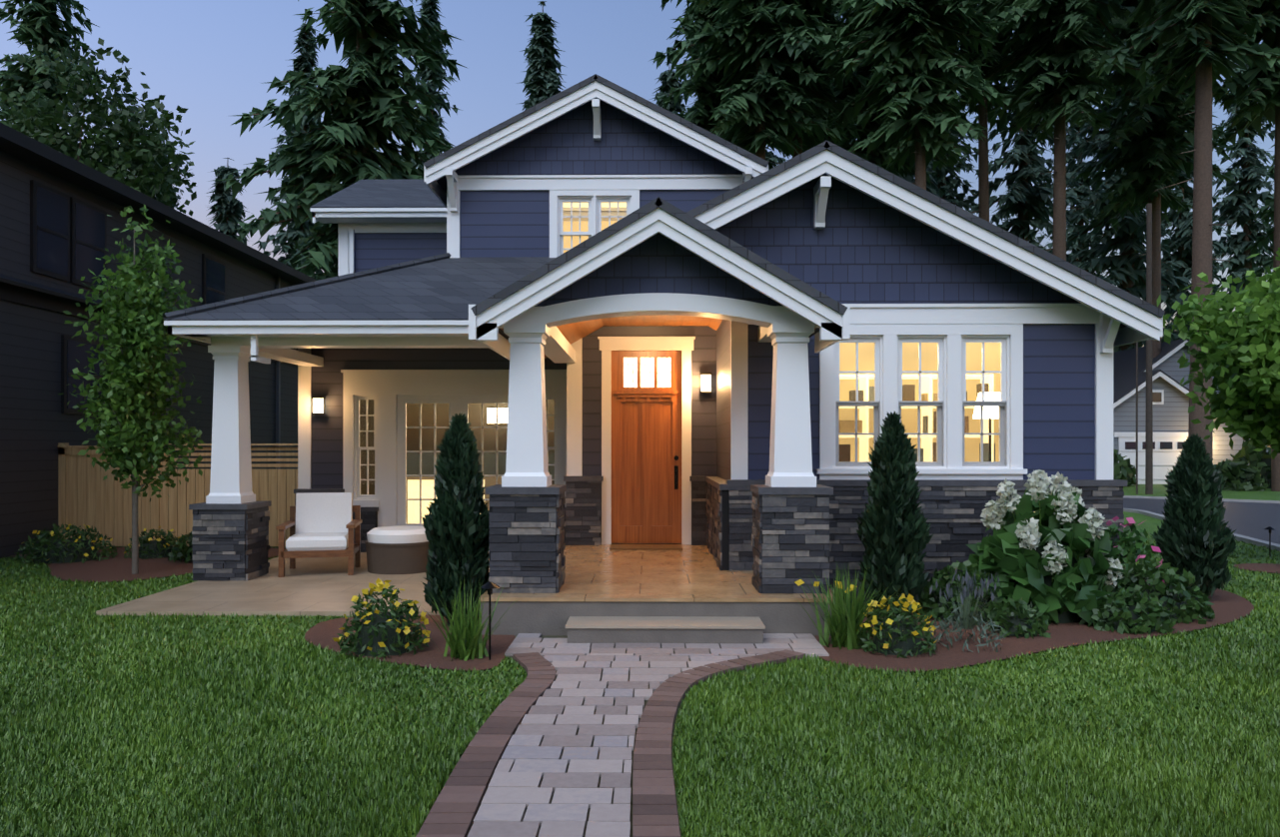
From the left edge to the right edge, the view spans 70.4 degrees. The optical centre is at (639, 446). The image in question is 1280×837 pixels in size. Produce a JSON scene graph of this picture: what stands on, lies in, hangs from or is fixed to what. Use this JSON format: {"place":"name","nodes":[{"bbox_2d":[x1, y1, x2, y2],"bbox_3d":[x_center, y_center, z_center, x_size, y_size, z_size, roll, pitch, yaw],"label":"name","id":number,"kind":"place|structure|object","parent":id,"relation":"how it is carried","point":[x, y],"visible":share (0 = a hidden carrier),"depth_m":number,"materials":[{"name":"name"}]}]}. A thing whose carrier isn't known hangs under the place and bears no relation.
{"place":"outdoors","nodes":[
{"label":"outdoors","id":0,"kind":"place"},
{"bbox_2d":[0,122,316,558],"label":"neighbour house","id":1,"kind":"structure","parent":0,"point":[58,235],"depth_m":14.04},
{"bbox_2d":[407,577,517,661],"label":"grass","id":2,"kind":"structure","parent":0,"point":[465,641],"depth_m":6.66,"materials":[{"name":"green plant"}]},
{"bbox_2d":[0,0,1275,346],"label":"sky","id":3,"kind":"structure","parent":0,"point":[215,60],"materials":[{"name":"blue"}]},
{"bbox_2d":[0,484,1279,836],"bbox_3d":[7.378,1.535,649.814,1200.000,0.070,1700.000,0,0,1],"label":"ground","id":4,"kind":"structure","parent":0,"point":[1249,517],"depth_m":7.15,"materials":[{"name":"green plant"}]},
{"bbox_2d":[0,0,109,161],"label":"fir","id":5,"kind":"object","parent":4,"relation":"on","point":[41,23],"visible":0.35,"depth_m":44.92,"materials":[{"name":"green plant"}]},
{"bbox_2d":[13,523,117,564],"bbox_3d":[-7.849,1.319,12.438,1.224,0.558,1.257,0,0,1],"label":"shrub","id":6,"kind":"object","parent":4,"relation":"on","point":[78,548],"visible":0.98,"depth_m":12.22,"materials":[{"name":"green plant"}]},
{"bbox_2d":[0,37,196,216],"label":"broadleaf","id":7,"kind":"object","parent":4,"relation":"on","point":[131,161],"visible":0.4,"depth_m":40.03,"materials":[{"name":"green plant"}]},
{"bbox_2d":[57,204,204,574],"bbox_3d":[-6.139,-0.674,11.071,1.549,4.589,1.618,0,0,1],"label":"young tree","id":8,"kind":"object","parent":4,"relation":"on","point":[138,378],"visible":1,"depth_m":10.93,"materials":[{"name":"green plant"}]},
{"bbox_2d":[123,526,179,559],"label":"shrub","id":9,"kind":"object","parent":4,"relation":"on","point":[158,548],"visible":0.79,"depth_m":12.68,"materials":[{"name":"green plant"}]},
{"bbox_2d":[154,157,179,208],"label":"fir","id":10,"kind":"object","parent":4,"relation":"on","point":[173,205],"depth_m":55.11,"materials":[{"name":"green plant"}]},
{"bbox_2d":[57,442,297,546],"bbox_3d":[-6.931,0.760,13.947,4.000,1.620,0.120,0,0,1],"label":"fence","id":11,"kind":"object","parent":4,"relation":"on","point":[88,496],"visible":0.35,"depth_m":13.94,"materials":[{"name":"brown wood"}]},
{"bbox_2d":[167,531,192,563],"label":"shrub","id":12,"kind":"object","parent":4,"relation":"on","point":[185,551],"visible":0.29,"depth_m":12.24,"materials":[{"name":"green plant"}]},
{"bbox_2d":[205,157,249,244],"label":"fir","id":13,"kind":"object","parent":4,"relation":"on","point":[228,211],"visible":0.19,"depth_m":49.88,"materials":[{"name":"green plant"}]},
{"bbox_2d":[251,16,325,276],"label":"fir","id":14,"kind":"object","parent":4,"relation":"on","point":[305,61],"visible":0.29,"depth_m":59.79,"materials":[{"name":"green plant"}]},
{"bbox_2d":[216,0,466,280],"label":"fir","id":15,"kind":"object","parent":4,"relation":"on","point":[364,102],"visible":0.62,"depth_m":31.39,"materials":[{"name":"green plant"}]},
{"bbox_2d":[331,578,430,658],"bbox_3d":[-1.955,1.299,6.928,0.731,0.595,0.701,0,0,1],"label":"coreopsis","id":16,"kind":"object","parent":4,"relation":"on","point":[382,633],"visible":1,"depth_m":6.80,"materials":[{"name":"green plant"}]},
{"bbox_2d":[390,0,462,175],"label":"fir","id":17,"kind":"object","parent":4,"relation":"on","point":[431,78],"visible":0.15,"depth_m":61.65,"materials":[{"name":"green plant"}]},
{"bbox_2d":[421,411,489,626],"bbox_3d":[-1.573,0.633,7.924,0.679,1.873,0.678,0,0,1],"label":"arborvitae","id":18,"kind":"object","parent":4,"relation":"on","point":[456,526],"visible":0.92,"depth_m":7.77,"materials":[{"name":"green plant"}]},
{"bbox_2d":[479,581,499,660],"bbox_3d":[-1.095,1.280,6.619,0.150,0.580,0.150,0,0,1],"label":"path light","id":19,"kind":"object","parent":4,"relation":"on","point":[490,586],"visible":0.92,"depth_m":6.61,"materials":[{"name":"black metal"}]},
{"bbox_2d":[516,0,565,110],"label":"fir","id":20,"kind":"object","parent":4,"relation":"on","point":[542,81],"visible":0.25,"depth_m":47.56,"materials":[{"name":"green plant"}]},
{"bbox_2d":[415,633,829,836],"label":"walkway","id":21,"kind":"structure","parent":4,"relation":"on","point":[572,740],"depth_m":4.72,"materials":[{"name":"grey stone"}]},
{"bbox_2d":[95,73,1165,646],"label":"house","id":22,"kind":"structure","parent":4,"relation":"on","point":[653,370],"depth_m":9.24,"materials":[{"name":"wood"}]},
{"bbox_2d":[275,492,361,577],"bbox_3d":[-3.882,1.055,11.041,0.880,0.950,0.820,0,0,-11],"label":"armchair","id":23,"kind":"object","parent":22,"relation":"on","point":[322,525],"visible":1,"depth_m":11.21,"materials":[{"name":"white fabric"}]},
{"bbox_2d":[364,525,429,574],"bbox_3d":[-2.942,1.270,11.191,0.860,0.520,0.860,0,0,1],"label":"ottoman","id":24,"kind":"object","parent":22,"relation":"on","point":[400,550],"visible":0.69,"depth_m":10.84,"materials":[{"name":"wicker"}]},
{"bbox_2d":[406,202,1000,523],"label":"interiors","id":25,"kind":"object","parent":22,"relation":"attached to","point":[907,358],"depth_m":12.40,"materials":[{"name":"brown"}]},
{"bbox_2d":[0,535,1279,836],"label":"lawn","id":26,"kind":"structure","parent":4,"relation":"on","point":[1125,809],"depth_m":4.81,"materials":[{"name":"green plant"}]},
{"bbox_2d":[649,61,688,114],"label":"fir","id":27,"kind":"object","parent":4,"relation":"on","point":[665,78],"visible":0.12,"depth_m":51.50,"materials":[{"name":"green plant"}]},
{"bbox_2d":[649,0,792,169],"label":"fir","id":28,"kind":"object","parent":4,"relation":"on","point":[697,113],"visible":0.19,"depth_m":39.38,"materials":[{"name":"green plant"}]},
{"bbox_2d":[662,0,847,159],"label":"fir","id":29,"kind":"object","parent":4,"relation":"on","point":[772,36],"visible":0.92,"depth_m":35.37,"materials":[{"name":"green plant"}]},
{"bbox_2d":[765,143,787,165],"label":"fir","id":30,"kind":"object","parent":4,"relation":"on","point":[770,156],"depth_m":54.62,"materials":[{"name":"green plant"}]},
{"bbox_2d":[706,0,874,157],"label":"fir","id":31,"kind":"object","parent":4,"relation":"on","point":[823,92],"visible":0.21,"depth_m":37.51,"materials":[{"name":"green plant"}]},
{"bbox_2d":[786,10,851,158],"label":"fir","id":32,"kind":"object","parent":4,"relation":"on","point":[838,18],"depth_m":61.09,"materials":[{"name":"green plant"}]},
{"bbox_2d":[794,563,903,650],"bbox_3d":[1.626,1.219,7.097,0.882,0.703,0.732,0,0,15],"label":"daylily","id":33,"kind":"object","parent":4,"relation":"on","point":[843,623],"visible":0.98,"depth_m":7.03,"materials":[{"name":"green plant"}]},
{"bbox_2d":[814,0,955,184],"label":"fir","id":34,"kind":"object","parent":4,"relation":"on","point":[877,157],"visible":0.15,"depth_m":43.10,"materials":[{"name":"green plant"}]},
{"bbox_2d":[833,10,952,201],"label":"fir","id":35,"kind":"object","parent":4,"relation":"on","point":[933,183],"depth_m":51.20,"materials":[{"name":"green plant"}]},
{"bbox_2d":[855,411,933,616],"bbox_3d":[2.320,0.620,8.324,0.704,1.899,0.724,0,0,1],"label":"arborvitae","id":36,"kind":"object","parent":4,"relation":"on","point":[894,537],"visible":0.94,"depth_m":8.17,"materials":[{"name":"green plant"}]},
{"bbox_2d":[855,593,937,658],"bbox_3d":[1.959,1.353,6.935,0.628,0.480,0.630,0,0,1],"label":"coreopsis","id":37,"kind":"object","parent":4,"relation":"on","point":[900,635],"visible":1,"depth_m":6.80,"materials":[{"name":"green plant"}]},
{"bbox_2d":[806,0,1011,190],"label":"fir","id":38,"kind":"object","parent":4,"relation":"on","point":[914,83],"visible":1,"depth_m":33.34,"materials":[{"name":"green plant"}]},
{"bbox_2d":[926,39,991,213],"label":"fir","id":39,"kind":"object","parent":4,"relation":"on","point":[950,184],"visible":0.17,"depth_m":59.24,"materials":[{"name":"green plant"}]},
{"bbox_2d":[915,560,1008,625],"bbox_3d":[2.967,1.319,8.274,0.877,0.564,0.876,0,0,1],"label":"shrub","id":40,"kind":"object","parent":4,"relation":"on","point":[931,606],"visible":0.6,"depth_m":8.12,"materials":[{"name":"green plant"}]},
{"bbox_2d":[923,567,1006,653],"bbox_3d":[2.525,1.278,7.084,0.642,0.643,0.598,0,0,1],"label":"lavender","id":41,"kind":"object","parent":4,"relation":"on","point":[964,619],"visible":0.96,"depth_m":7.05,"materials":[{"name":"grey plant"}]},
{"bbox_2d":[932,0,1028,221],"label":"fir","id":42,"kind":"object","parent":4,"relation":"on","point":[991,61],"visible":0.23,"depth_m":38.69,"materials":[{"name":"green plant"}]},
{"bbox_2d":[984,598,1051,639],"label":"shrub","id":43,"kind":"object","parent":4,"relation":"on","point":[1012,623],"visible":0.98,"depth_m":7.46,"materials":[{"name":"green plant"}]},
{"bbox_2d":[964,30,1086,252],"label":"fir","id":44,"kind":"object","parent":4,"relation":"on","point":[1024,201],"visible":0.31,"depth_m":57.05,"materials":[{"name":"green plant"}]},
{"bbox_2d":[966,469,1127,625],"bbox_3d":[3.707,0.938,8.335,1.362,1.466,1.289,0,0,22],"label":"hydrangea","id":45,"kind":"object","parent":4,"relation":"on","point":[1051,556],"visible":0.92,"depth_m":8.01,"materials":[{"name":"green plant"}]},
{"bbox_2d":[963,0,1171,260],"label":"fir","id":46,"kind":"object","parent":4,"relation":"on","point":[1057,39],"visible":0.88,"depth_m":35.55,"materials":[{"name":"green plant"}]},
{"bbox_2d":[1044,19,1120,285],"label":"fir","id":47,"kind":"object","parent":4,"relation":"on","point":[1084,190],"visible":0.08,"depth_m":68.83,"materials":[{"name":"green plant"}]},
{"bbox_2d":[1113,449,1139,486],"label":"shrub","id":48,"kind":"object","parent":4,"relation":"on","point":[1126,470],"visible":0.19,"depth_m":35.23,"materials":[{"name":"green plant"}]},
{"bbox_2d":[1079,587,1176,634],"bbox_3d":[4.194,1.405,7.804,0.721,0.362,0.732,0,0,1],"label":"shrub","id":49,"kind":"object","parent":4,"relation":"on","point":[1120,613],"visible":0.96,"depth_m":7.64,"materials":[{"name":"green plant"}]},
{"bbox_2d":[1048,0,1213,352],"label":"fir","id":50,"kind":"object","parent":4,"relation":"on","point":[1127,270],"visible":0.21,"depth_m":49.12,"materials":[{"name":"green plant"}]},
{"bbox_2d":[1104,515,1164,591],"bbox_3d":[4.726,1.139,8.807,0.767,0.916,0.757,0,0,1],"label":"flowering shrub","id":51,"kind":"object","parent":4,"relation":"on","point":[1133,545],"visible":0.29,"depth_m":8.71,"materials":[{"name":"green plant"}]},
{"bbox_2d":[1136,202,1153,494],"bbox_3d":[16.491,-3.030,29.668,0.531,9.800,0.220,0,0,1],"label":"trunk","id":52,"kind":"object","parent":4,"relation":"on","point":[1149,454],"visible":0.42,"depth_m":29.60,"materials":[{"name":"brown plant"}]},
{"bbox_2d":[1072,0,1241,358],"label":"fir","id":53,"kind":"object","parent":4,"relation":"on","point":[1152,136],"visible":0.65,"depth_m":39.30,"materials":[{"name":"green plant"}]},
{"bbox_2d":[1111,558,1215,624],"bbox_3d":[4.755,1.313,8.355,0.933,0.558,0.946,0,0,1],"label":"shrub","id":54,"kind":"object","parent":4,"relation":"on","point":[1174,599],"visible":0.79,"depth_m":8.13,"materials":[{"name":"green plant"}]},
{"bbox_2d":[1088,0,1279,463],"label":"fir","id":55,"kind":"object","parent":4,"relation":"on","point":[1205,38],"visible":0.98,"depth_m":29.45,"materials":[{"name":"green plant"}]},
{"bbox_2d":[1113,338,1268,484],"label":"house","id":56,"kind":"structure","parent":4,"relation":"on","point":[1170,403],"depth_m":37.60,"materials":[{"name":"white"}]},
{"bbox_2d":[1144,94,1240,342],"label":"fir","id":57,"kind":"object","parent":4,"relation":"on","point":[1181,254],"visible":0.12,"depth_m":61.21,"materials":[{"name":"green plant"}]},
{"bbox_2d":[1150,432,1236,600],"bbox_3d":[5.621,0.718,9.196,0.743,1.708,0.734,0,0,-44],"label":"arborvitae","id":58,"kind":"object","parent":4,"relation":"on","point":[1194,537],"visible":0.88,"depth_m":9.02,"materials":[{"name":"green plant"}]},
{"bbox_2d":[1128,0,1279,491],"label":"fir","id":59,"kind":"object","parent":4,"relation":"on","point":[1262,91],"visible":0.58,"depth_m":31.61,"materials":[{"name":"green plant"}]},
{"bbox_2d":[1157,247,1279,459],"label":"tree","id":60,"kind":"object","parent":4,"relation":"on","point":[1240,345],"visible":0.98,"depth_m":11.53,"materials":[{"name":"green plant"}]},
{"bbox_2d":[1190,38,1275,308],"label":"fir","id":61,"kind":"object","parent":4,"relation":"on","point":[1239,204],"visible":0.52,"depth_m":65.03,"materials":[{"name":"green plant"}]},
{"bbox_2d":[1214,458,1269,491],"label":"shrub","id":62,"kind":"object","parent":4,"relation":"on","point":[1242,476],"visible":0.77,"depth_m":31.95,"materials":[{"name":"green plant"}]},
{"bbox_2d":[1230,439,1271,488],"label":"shrub","id":63,"kind":"object","parent":4,"relation":"on","point":[1261,460],"visible":0.27,"depth_m":34.30,"materials":[{"name":"green plant"}]},
{"bbox_2d":[1239,113,1275,287],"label":"fir","id":64,"kind":"object","parent":4,"relation":"on","point":[1262,240],"visible":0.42,"depth_m":45.83,"materials":[{"name":"green plant"}]},
{"bbox_2d":[1264,526,1275,557],"bbox_3d":[8.928,1.355,12.854,0.150,0.430,0.150,0,0,1],"label":"path light","id":65,"kind":"object","parent":4,"relation":"on","point":[1270,529],"visible":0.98,"depth_m":12.85,"materials":[{"name":"black metal"}]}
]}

